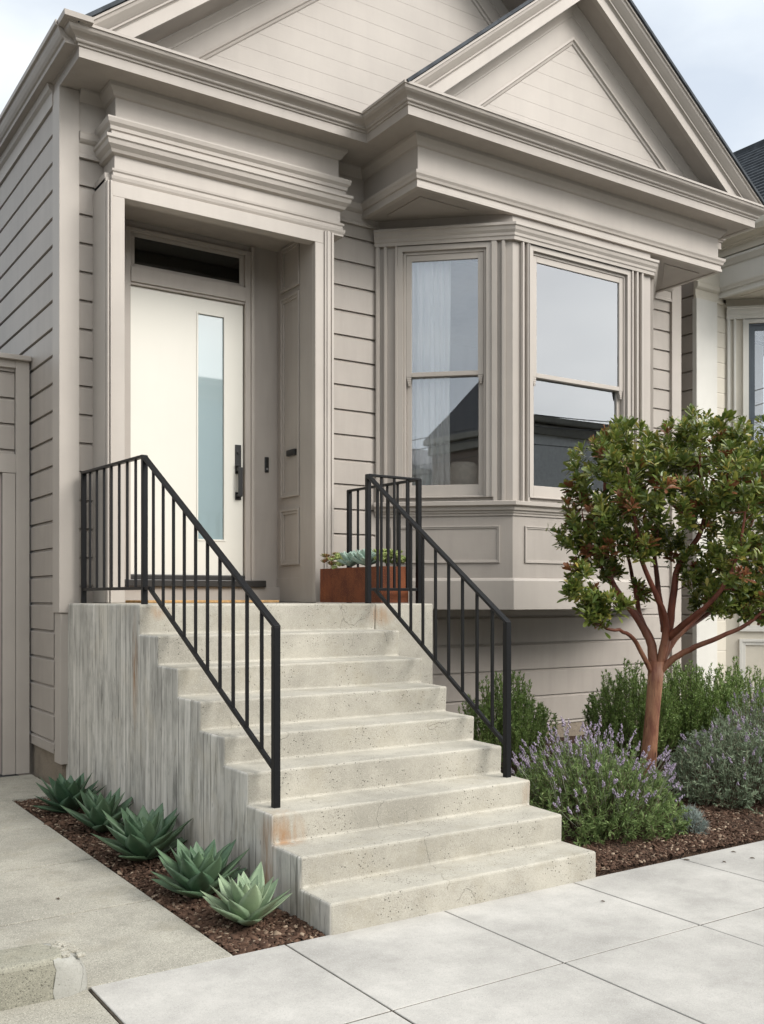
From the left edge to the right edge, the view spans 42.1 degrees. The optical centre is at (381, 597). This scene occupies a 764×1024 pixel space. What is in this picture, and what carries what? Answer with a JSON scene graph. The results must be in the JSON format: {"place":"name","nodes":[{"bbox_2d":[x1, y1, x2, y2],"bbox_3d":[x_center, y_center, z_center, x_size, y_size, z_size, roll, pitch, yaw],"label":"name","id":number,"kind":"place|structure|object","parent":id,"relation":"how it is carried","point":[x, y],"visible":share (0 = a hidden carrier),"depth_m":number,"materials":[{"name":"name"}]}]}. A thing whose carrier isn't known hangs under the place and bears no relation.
{"place":"outdoors","nodes":[
{"label":"outdoors","id":0,"kind":"place"},
{"bbox_2d":[0,774,17,776],"bbox_3d":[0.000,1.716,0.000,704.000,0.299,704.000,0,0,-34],"label":"ground","id":1,"kind":"structure","parent":0,"point":[8,775],"depth_m":8.73,"materials":[{"name":"concrete"}]},
{"bbox_2d":[681,139,763,706],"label":"row house","id":2,"kind":"structure","parent":1,"relation":"on","point":[722,340],"depth_m":11.44,"materials":[{"name":"beige paint"}]},
{"bbox_2d":[749,323,763,507],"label":"window","id":3,"kind":"structure","parent":2,"relation":"in","point":[753,327],"depth_m":11.56,"materials":[{"name":"paint"}]},
{"bbox_2d":[0,990,118,1023],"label":"old sidewalk","id":4,"kind":"structure","parent":0,"point":[84,1007],"depth_m":3.42,"materials":[{"name":"concrete"}]},
{"bbox_2d":[0,774,232,990],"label":"side walkway","id":5,"kind":"structure","parent":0,"point":[112,925],"depth_m":4.53,"materials":[{"name":"concrete"}]},
{"bbox_2d":[0,940,87,1010],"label":"kerb block","id":6,"kind":"structure","parent":5,"relation":"on","point":[34,973],"depth_m":3.53,"materials":[{"name":"concrete"}]},
{"bbox_2d":[0,0,763,151],"label":"sky","id":7,"kind":"structure","parent":0,"point":[717,46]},
{"bbox_2d":[90,840,763,1023],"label":"sidewalk","id":8,"kind":"structure","parent":0,"point":[708,973],"depth_m":3.83,"materials":[{"name":"concrete"}]},
{"bbox_2d":[89,898,763,1023],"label":"joint grit","id":9,"kind":"object","parent":8,"relation":"on","point":[107,1008],"visible":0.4,"depth_m":3.60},
{"bbox_2d":[501,734,763,876],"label":"mulch bed","id":10,"kind":"object","parent":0,"point":[671,857],"visible":0.07,"depth_m":5.69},
{"bbox_2d":[458,670,558,777],"bbox_3d":[1.017,0.995,8.070,0.848,0.867,0.833,0,0,-34],"label":"rosemary bush","id":11,"kind":"object","parent":10,"relation":"on","point":[524,727],"visible":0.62,"depth_m":7.93,"materials":[{"name":"green plant"}]},
{"bbox_2d":[501,716,692,846],"bbox_3d":[1.292,1.117,6.111,1.211,0.803,1.235,0,0,-34],"label":"lavender bush","id":12,"kind":"object","parent":10,"relation":"on","point":[585,799],"visible":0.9,"depth_m":5.90,"materials":[{"name":"green plant"}]},
{"bbox_2d":[581,658,682,767],"bbox_3d":[2.118,0.965,8.400,0.852,0.925,0.864,0,0,-34],"label":"rosemary bush","id":13,"kind":"object","parent":10,"relation":"on","point":[618,708],"visible":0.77,"depth_m":8.23,"materials":[{"name":"green plant"}]},
{"bbox_2d":[546,403,763,775],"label":"arbutus tree","id":14,"kind":"object","parent":10,"relation":"on","point":[732,456],"visible":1,"depth_m":7.19,"materials":[{"name":"green plant"}]},
{"bbox_2d":[663,803,712,834],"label":"grass tuft","id":15,"kind":"object","parent":10,"relation":"on","point":[697,825],"visible":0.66,"depth_m":5.95,"materials":[{"name":"plant"}]},
{"bbox_2d":[642,659,746,760],"bbox_3d":[2.700,0.975,8.732,0.961,0.907,0.941,0,0,-34],"label":"rosemary bush","id":16,"kind":"object","parent":10,"relation":"on","point":[694,712],"visible":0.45,"depth_m":8.56,"materials":[{"name":"green plant"}]},
{"bbox_2d":[655,714,763,813],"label":"lavender bush","id":17,"kind":"object","parent":10,"relation":"on","point":[712,777],"visible":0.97,"depth_m":6.80,"materials":[{"name":"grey plant"}]},
{"bbox_2d":[697,656,763,745],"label":"rosemary bush","id":18,"kind":"object","parent":10,"relation":"on","point":[737,682],"visible":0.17,"depth_m":9.02,"materials":[{"name":"green plant"}]},
{"bbox_2d":[702,680,763,774],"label":"lavender bush","id":19,"kind":"object","parent":10,"relation":"on","point":[746,712],"visible":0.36,"depth_m":7.98,"materials":[{"name":"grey plant"}]},
{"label":"lot ground","id":20,"kind":"structure","parent":0,"visible":0},
{"bbox_2d":[0,0,763,784],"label":"row house","id":21,"kind":"structure","parent":20,"relation":"on","point":[224,224],"depth_m":8.58,"materials":[{"name":"beige paint"}]},
{"bbox_2d":[0,352,31,774],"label":"side gate","id":22,"kind":"structure","parent":21,"relation":"attached to","point":[14,563],"depth_m":7.95,"materials":[{"name":"beige paint"}]},
{"bbox_2d":[0,474,0,773],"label":"door","id":23,"kind":"structure","parent":22,"relation":"in","point":[0,474],"depth_m":7.92,"materials":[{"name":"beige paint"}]},
{"bbox_2d":[131,286,242,575],"bbox_3d":[-1.619,-1.357,8.316,1.007,2.336,0.097,0,0,-34],"label":"door","id":24,"kind":"structure","parent":21,"relation":"in","point":[187,351],"depth_m":8.33,"materials":[{"name":"paint"}]},
{"bbox_2d":[131,232,243,286],"bbox_3d":[-1.620,-2.816,8.321,1.016,0.282,0.018,0,0,-34],"label":"transom window","id":25,"kind":"structure","parent":21,"relation":"in","point":[148,252],"depth_m":8.31,"materials":[{"name":"black glass"}]},
{"bbox_2d":[66,603,595,935],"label":"concrete steps","id":26,"kind":"structure","parent":21,"relation":"attached to","point":[402,797],"depth_m":5.47,"materials":[{"name":"beige concrete"}]},
{"bbox_2d":[81,455,280,807],"bbox_3d":[-1.357,0.043,6.063,0.037,1.942,3.092,0,0,-34],"label":"stair railing","id":27,"kind":"object","parent":26,"relation":"on","point":[273,762],"visible":0.91,"depth_m":5.73,"materials":[{"name":"black metal"}]},
{"bbox_2d":[125,600,278,602],"bbox_3d":[-1.432,0.033,7.954,1.100,0.019,0.510,0,0,-34],"label":"doormat","id":28,"kind":"object","parent":26,"relation":"on","point":[201,601],"visible":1,"depth_m":7.72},
{"bbox_2d":[320,566,407,602],"bbox_3d":[-0.153,-0.095,7.769,0.246,0.271,0.898,0,0,-34],"label":"planter box","id":29,"kind":"object","parent":26,"relation":"on","point":[345,585],"visible":0.77,"depth_m":7.65,"materials":[{"name":"metal"}]},
{"bbox_2d":[320,552,337,565],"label":"succulent","id":30,"kind":"object","parent":29,"relation":"in","point":[326,559],"visible":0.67,"depth_m":8.02,"materials":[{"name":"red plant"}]},
{"bbox_2d":[329,553,343,568],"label":"succulent","id":31,"kind":"object","parent":29,"relation":"on","point":[337,557],"visible":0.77,"depth_m":7.89,"materials":[{"name":"green plant"}]},
{"bbox_2d":[336,550,357,566],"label":"succulent","id":32,"kind":"object","parent":29,"relation":"in","point":[346,560],"visible":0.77,"depth_m":7.71,"materials":[{"name":"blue plant"}]},
{"bbox_2d":[350,548,379,565],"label":"succulent","id":33,"kind":"object","parent":29,"relation":"in","point":[360,555],"visible":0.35,"depth_m":7.53,"materials":[{"name":"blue plant"}]},
{"bbox_2d":[372,548,391,560],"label":"succulent","id":34,"kind":"object","parent":29,"relation":"in","point":[384,553],"visible":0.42,"depth_m":7.41,"materials":[{"name":"green plant"}]},
{"bbox_2d":[385,549,403,562],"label":"succulent","id":35,"kind":"object","parent":29,"relation":"in","point":[391,553],"visible":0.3,"depth_m":7.45,"materials":[{"name":"green plant"}]},
{"bbox_2d":[392,550,405,563],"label":"succulent","id":36,"kind":"object","parent":29,"relation":"in","point":[404,559],"visible":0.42,"depth_m":7.46,"materials":[{"name":"green plant"}]},
{"bbox_2d":[347,474,510,777],"bbox_3d":[0.178,0.060,6.917,0.464,1.907,2.844,0,0,-13],"label":"stair railing","id":37,"kind":"object","parent":26,"relation":"on","point":[422,535],"visible":0.92,"depth_m":6.60,"materials":[{"name":"black metal"}]},
{"bbox_2d":[412,261,450,485],"bbox_3d":[0.430,-1.954,8.939,0.380,2.218,0.069,0,0,10],"label":"curtain","id":38,"kind":"object","parent":21,"relation":"hanging from","point":[431,299],"visible":0.84,"depth_m":8.94,"materials":[{"name":"white fabric"}]},
{"bbox_2d":[403,248,485,497],"bbox_3d":[0.559,-1.976,8.831,0.739,2.191,0.077,0,0,10],"label":"window","id":39,"kind":"structure","parent":21,"relation":"in","point":[468,490],"depth_m":8.82,"materials":[{"name":"beige paint"}]},
{"bbox_2d":[533,252,624,503],"bbox_3d":[1.802,-1.976,9.179,1.201,2.191,0.077,0,0,-34],"label":"window","id":40,"kind":"structure","parent":21,"relation":"in","point":[579,309],"depth_m":9.14,"materials":[{"name":"grey glass"}]},
{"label":"mulch bed","id":41,"kind":"structure","parent":0,"visible":0},
{"bbox_2d":[15,768,763,955],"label":"bark mulch","id":42,"kind":"object","parent":41,"relation":"on","point":[273,922],"visible":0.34,"depth_m":5.34,"materials":[{"name":"brown wood"}]},
{"bbox_2d":[34,773,104,812],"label":"agave plant","id":43,"kind":"object","parent":42,"relation":"on","point":[63,791],"visible":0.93,"depth_m":6.51,"materials":[{"name":"green plant"}]},
{"bbox_2d":[60,788,137,832],"bbox_3d":[-1.706,1.298,6.056,0.445,0.268,0.481,0,0,-34],"label":"agave plant","id":44,"kind":"object","parent":42,"relation":"on","point":[94,816],"visible":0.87,"depth_m":5.98,"materials":[{"name":"green plant"}]},
{"bbox_2d":[91,803,192,860],"bbox_3d":[-1.289,1.290,5.404,0.580,0.282,0.517,0,0,-34],"label":"agave plant","id":45,"kind":"object","parent":42,"relation":"on","point":[141,835],"visible":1,"depth_m":5.31,"materials":[{"name":"green plant"}]},
{"bbox_2d":[150,839,249,898],"bbox_3d":[-0.872,1.298,4.761,0.486,0.267,0.483,0,0,-34],"label":"agave plant","id":46,"kind":"object","parent":42,"relation":"on","point":[194,870],"visible":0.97,"depth_m":4.66,"materials":[{"name":"green plant"}]},
{"bbox_2d":[200,862,291,925],"bbox_3d":[-0.594,1.314,4.324,0.400,0.236,0.416,0,0,-34],"label":"agave plant","id":47,"kind":"object","parent":42,"relation":"on","point":[245,901],"visible":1,"depth_m":4.29,"materials":[{"name":"green plant"}]}
]}

